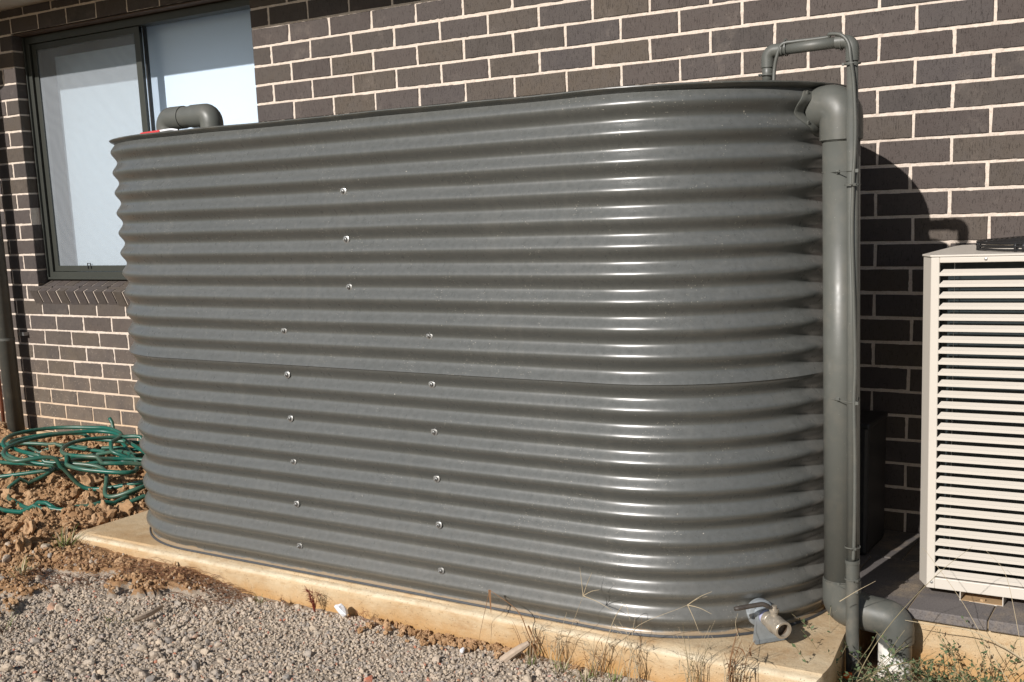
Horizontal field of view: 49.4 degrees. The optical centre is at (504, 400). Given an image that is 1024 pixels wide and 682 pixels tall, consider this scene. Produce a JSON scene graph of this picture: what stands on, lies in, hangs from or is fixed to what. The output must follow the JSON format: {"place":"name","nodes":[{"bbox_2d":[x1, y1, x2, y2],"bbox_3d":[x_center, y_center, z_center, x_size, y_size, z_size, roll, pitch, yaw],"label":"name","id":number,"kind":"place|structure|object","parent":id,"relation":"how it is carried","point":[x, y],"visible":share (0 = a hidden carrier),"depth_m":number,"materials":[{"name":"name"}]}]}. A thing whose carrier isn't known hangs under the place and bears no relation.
{"place":"outdoors","nodes":[
{"label":"outdoors","id":0,"kind":"place"},
{"bbox_2d":[0,427,946,681],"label":"ground","id":1,"kind":"structure","parent":0,"point":[141,593],"depth_m":3.82,"materials":[{"name":"soil"}]},
{"bbox_2d":[2,554,38,577],"bbox_3d":[-1.832,0.623,4.205,0.141,0.074,0.185,4,12,32],"label":"grass tuft","id":2,"kind":"object","parent":1,"relation":"on","point":[24,566],"visible":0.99,"depth_m":4.23,"materials":[{"name":"plant"}]},
{"bbox_2d":[0,433,116,525],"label":"clay lump","id":3,"kind":"object","parent":1,"relation":"on","point":[104,516],"visible":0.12,"depth_m":4.77,"materials":[{"name":"brown soil"}]},
{"bbox_2d":[0,417,145,513],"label":"garden hose","id":4,"kind":"object","parent":1,"relation":"on","point":[124,453],"visible":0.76,"depth_m":5.27,"materials":[{"name":"rubber"}]},
{"bbox_2d":[0,421,197,604],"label":"soil clods","id":5,"kind":"object","parent":1,"relation":"on","point":[23,544],"visible":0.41,"depth_m":4.88,"materials":[{"name":"soil"}]},
{"bbox_2d":[40,525,80,548],"bbox_3d":[-1.762,0.538,4.461,0.171,0.107,0.199,-2,10,1],"label":"grass tuft","id":6,"kind":"object","parent":5,"relation":"on","point":[63,542],"visible":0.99,"depth_m":4.48,"materials":[{"name":"plant"}]},
{"bbox_2d":[0,428,216,616],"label":"soil crumbs","id":7,"kind":"object","parent":1,"relation":"on","point":[82,551],"visible":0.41,"depth_m":4.45,"materials":[{"name":"soil"}]},
{"bbox_2d":[4,543,255,612],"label":"dirt","id":8,"kind":"structure","parent":1,"relation":"on","point":[169,571],"depth_m":4.13,"materials":[{"name":"brown soil"}]},
{"bbox_2d":[302,585,322,611],"bbox_3d":[-0.659,0.678,3.799,0.087,0.099,0.040,4,12,32],"label":"dried weed","id":9,"kind":"object","parent":1,"relation":"on","point":[313,603],"visible":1,"depth_m":3.80,"materials":[{"name":"brown plant"}]},
{"bbox_2d":[0,533,627,681],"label":"gravel","id":10,"kind":"structure","parent":1,"relation":"on","point":[153,654],"depth_m":3.55,"materials":[{"name":"grey gravel"}]},
{"bbox_2d":[329,615,580,670],"bbox_3d":[-0.192,0.758,3.496,0.957,0.041,0.118,4,12,32],"label":"clay spill","id":11,"kind":"object","parent":1,"relation":"on","point":[424,636],"visible":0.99,"depth_m":3.51,"materials":[{"name":"brown soil"}]},
{"bbox_2d":[0,526,919,681],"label":"gravel fines","id":12,"kind":"object","parent":1,"relation":"on","point":[235,657],"visible":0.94,"depth_m":3.57,"materials":[{"name":"gravel"}]},
{"bbox_2d":[0,611,17,635],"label":"grass tuft","id":13,"kind":"object","parent":12,"relation":"on","point":[8,625],"visible":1,"depth_m":3.73,"materials":[{"name":"green plant"}]},
{"bbox_2d":[95,615,123,628],"bbox_3d":[-1.319,0.742,3.787,0.142,0.057,0.131,-3,10,-6],"label":"grass tuft","id":14,"kind":"object","parent":12,"relation":"on","point":[108,620],"visible":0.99,"depth_m":3.80,"materials":[{"name":"gravel"}]},
{"bbox_2d":[133,605,163,621],"bbox_3d":[-1.221,0.732,3.830,0.018,0.023,0.131,4,12,32],"label":"wood sliver","id":15,"kind":"object","parent":12,"relation":"on","point":[143,616],"visible":1,"depth_m":3.81,"materials":[{"name":"brown wood"}]},
{"bbox_2d":[334,604,347,616],"bbox_3d":[-0.545,0.704,3.731,0.052,0.046,0.042,4,12,32],"label":"white stone","id":16,"kind":"object","parent":12,"relation":"on","point":[342,610],"visible":1,"depth_m":3.72,"materials":[{"name":"stone"}]},
{"bbox_2d":[564,659,598,681],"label":"grass tuft","id":17,"kind":"object","parent":12,"relation":"on","point":[585,676],"visible":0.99,"depth_m":3.21,"materials":[{"name":"plant"}]},
{"bbox_2d":[599,668,626,681],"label":"grass tuft","id":18,"kind":"object","parent":12,"relation":"on","point":[619,677],"visible":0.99,"depth_m":3.19,"materials":[{"name":"plant"}]},
{"bbox_2d":[73,510,875,681],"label":"concrete slab","id":19,"kind":"structure","parent":1,"relation":"on","point":[658,661],"depth_m":3.42,"materials":[{"name":"concrete"}]},
{"bbox_2d":[109,80,846,644],"bbox_3d":[-0.209,-0.293,4.064,2.887,1.686,1.094,4,12,32],"label":"water tank","id":20,"kind":"object","parent":19,"relation":"on","point":[541,356],"visible":0.92,"depth_m":3.32,"materials":[{"name":"metal"}]},
{"bbox_2d":[140,128,177,133],"bbox_3d":[-1.244,-0.966,3.996,0.211,0.012,0.013,5,12,36],"label":"warning label","id":21,"kind":"object","parent":20,"relation":"on","point":[158,131],"visible":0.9,"depth_m":4.00,"materials":[{"name":"red paper"}]},
{"bbox_2d":[794,85,914,681],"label":"stormwater pipe","id":22,"kind":"object","parent":20,"relation":"attached to","point":[824,119],"visible":0.81,"depth_m":3.11,"materials":[{"name":"paint"}]},
{"bbox_2d":[758,32,860,681],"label":"overflow pipe","id":23,"kind":"object","parent":22,"relation":"attached to","point":[772,53],"visible":0.98,"depth_m":3.02,"materials":[{"name":"paint"}]},
{"bbox_2d":[478,590,542,660],"bbox_3d":[0.016,0.677,3.374,0.222,0.196,0.016,3,11,27],"label":"dead weed","id":24,"kind":"object","parent":1,"relation":"on","point":[489,595],"visible":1,"depth_m":3.35,"materials":[{"name":"brown plant"}]},
{"bbox_2d":[499,641,529,661],"bbox_3d":[0.030,0.762,3.358,0.095,0.071,0.029,-2,10,3],"label":"wood stub","id":25,"kind":"object","parent":1,"relation":"on","point":[512,653],"visible":0.98,"depth_m":3.35,"materials":[{"name":"beige wood"}]},
{"bbox_2d":[506,618,546,667],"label":"dry grass","id":26,"kind":"structure","parent":1,"relation":"on","point":[522,655],"depth_m":3.35,"materials":[{"name":"plant"}]},
{"bbox_2d":[518,651,541,665],"bbox_3d":[0.074,0.763,3.335,0.116,0.055,0.115,-3,10,-2],"label":"grass tuft","id":27,"kind":"object","parent":1,"relation":"on","point":[529,660],"visible":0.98,"depth_m":3.33,"materials":[{"name":"plant"}]},
{"bbox_2d":[547,651,576,676],"bbox_3d":[0.167,0.777,3.253,0.119,0.055,0.138,4,12,32],"label":"grass tuft","id":28,"kind":"object","parent":1,"relation":"on","point":[558,665],"visible":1,"depth_m":3.28,"materials":[{"name":"plant"}]},
{"bbox_2d":[556,572,610,662],"bbox_3d":[0.222,0.633,3.203,0.210,0.325,0.011,6,13,39],"label":"grass seed head","id":29,"kind":"object","parent":1,"relation":"on","point":[578,608],"depth_m":3.18,"materials":[{"name":"plant"}]},
{"bbox_2d":[596,604,629,671],"bbox_3d":[0.306,0.682,3.177,0.122,0.231,0.006,5,13,37],"label":"dead weed","id":30,"kind":"object","parent":1,"relation":"on","point":[608,636],"visible":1,"depth_m":3.18,"materials":[{"name":"plant"}]},
{"bbox_2d":[600,615,648,681],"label":"dry grass","id":31,"kind":"structure","parent":1,"relation":"on","point":[636,668],"depth_m":3.15,"materials":[{"name":"plant"}]},
{"bbox_2d":[616,592,710,677],"bbox_3d":[0.433,0.651,3.070,0.307,0.319,0.019,5,12,36],"label":"grass seed head","id":32,"kind":"object","parent":1,"relation":"on","point":[688,605],"depth_m":2.99,"materials":[{"name":"plant"}]},
{"bbox_2d":[668,621,714,681],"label":"dry grass","id":33,"kind":"structure","parent":1,"relation":"on","point":[689,673],"depth_m":3.04,"materials":[{"name":"plant"}]},
{"bbox_2d":[707,628,758,681],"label":"dry grass","id":34,"kind":"structure","parent":1,"relation":"on","point":[729,675],"depth_m":2.98,"materials":[{"name":"plant"}]},
{"bbox_2d":[735,614,750,681],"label":"wild grass","id":35,"kind":"structure","parent":1,"relation":"on","point":[744,650],"depth_m":3.00,"materials":[{"name":"plant"}]},
{"bbox_2d":[767,606,941,681],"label":"creeping weed","id":36,"kind":"object","parent":1,"relation":"on","point":[873,672],"visible":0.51,"depth_m":3.09,"materials":[{"name":"green plant"}]},
{"bbox_2d":[843,672,851,679],"bbox_3d":[0.972,0.780,3.161,0.030,0.022,0.020,-6,11,-22],"label":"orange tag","id":37,"kind":"object","parent":36,"relation":"attached to","point":[847,677],"visible":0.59,"depth_m":3.15,"materials":[{"name":"plastic"}]},
{"bbox_2d":[837,663,916,681],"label":"creeping weed","id":38,"kind":"object","parent":1,"relation":"on","point":[841,679],"visible":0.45,"depth_m":3.05,"materials":[{"name":"green plant"}]},
{"bbox_2d":[863,662,939,681],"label":"creeping weed","id":39,"kind":"object","parent":1,"relation":"on","point":[930,679],"visible":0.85,"depth_m":3.07,"materials":[{"name":"green plant"}]},
{"bbox_2d":[848,640,967,681],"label":"creeping weed","id":40,"kind":"object","parent":1,"relation":"on","point":[866,672],"visible":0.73,"depth_m":3.12,"materials":[{"name":"green plant"}]},
{"bbox_2d":[856,548,969,681],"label":"wild grass","id":41,"kind":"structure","parent":1,"relation":"on","point":[896,616],"depth_m":3.02,"materials":[{"name":"plant"}]},
{"bbox_2d":[864,630,1000,681],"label":"creeping weed","id":42,"kind":"object","parent":1,"relation":"on","point":[933,673],"visible":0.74,"depth_m":3.11,"materials":[{"name":"green plant"}]},
{"bbox_2d":[905,620,1023,660],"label":"wild grass","id":43,"kind":"structure","parent":1,"relation":"on","point":[977,633],"depth_m":3.02,"materials":[{"name":"plant"}]},
{"bbox_2d":[927,553,1008,681],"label":"wild grass","id":44,"kind":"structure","parent":1,"relation":"on","point":[973,621],"depth_m":3.04,"materials":[{"name":"plant"}]},
{"bbox_2d":[913,616,1023,681],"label":"creeping weed","id":45,"kind":"object","parent":1,"relation":"on","point":[971,660],"visible":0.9,"depth_m":3.08,"materials":[{"name":"green plant"}]},
{"bbox_2d":[999,564,1023,663],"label":"wild grass","id":46,"kind":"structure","parent":1,"relation":"on","point":[1015,617],"depth_m":2.98,"materials":[{"name":"plant"}]},
{"bbox_2d":[539,613,580,667],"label":"dry grass","id":47,"kind":"structure","parent":0,"point":[558,644],"depth_m":3.29,"materials":[{"name":"plant"}]},
{"bbox_2d":[573,631,617,677],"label":"dry grass","id":48,"kind":"structure","parent":0,"point":[595,673],"depth_m":3.22,"materials":[{"name":"plant"}]},
{"bbox_2d":[821,530,1023,681],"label":"paving","id":49,"kind":"structure","parent":0,"point":[890,564],"depth_m":3.21,"materials":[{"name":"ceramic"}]},
{"bbox_2d":[860,410,887,554],"bbox_3d":[1.211,0.273,3.768,0.102,0.447,0.246,4,12,32],"label":"pump box","id":50,"kind":"object","parent":49,"relation":"on","point":[872,455],"visible":0.56,"depth_m":3.70,"materials":[{"name":"black plastic"}]},
{"bbox_2d":[919,236,1023,605],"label":"air conditioner","id":51,"kind":"object","parent":49,"relation":"on","point":[972,462],"visible":1,"depth_m":3.19,"materials":[{"name":"beige paint"}]},
{"label":"far ground","id":52,"kind":"structure","parent":0,"visible":0},
{"bbox_2d":[0,0,1023,533],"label":"brick house","id":53,"kind":"structure","parent":52,"relation":"on","point":[940,88],"depth_m":4.64,"materials":[{"name":"brick"}]},
{"bbox_2d":[0,378,5,421],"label":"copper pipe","id":54,"kind":"object","parent":53,"relation":"attached to","point":[2,409],"visible":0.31,"depth_m":6.68,"materials":[{"name":"brown metal"}]},
{"bbox_2d":[0,214,28,432],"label":"downpipe","id":55,"kind":"object","parent":53,"relation":"attached to","point":[11,389],"visible":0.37,"depth_m":6.44,"materials":[{"name":"paint"}]},
{"bbox_2d":[21,0,257,279],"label":"window","id":56,"kind":"structure","parent":53,"relation":"in","point":[203,54],"depth_m":6.07,"materials":[{"name":"glass"}]}
]}

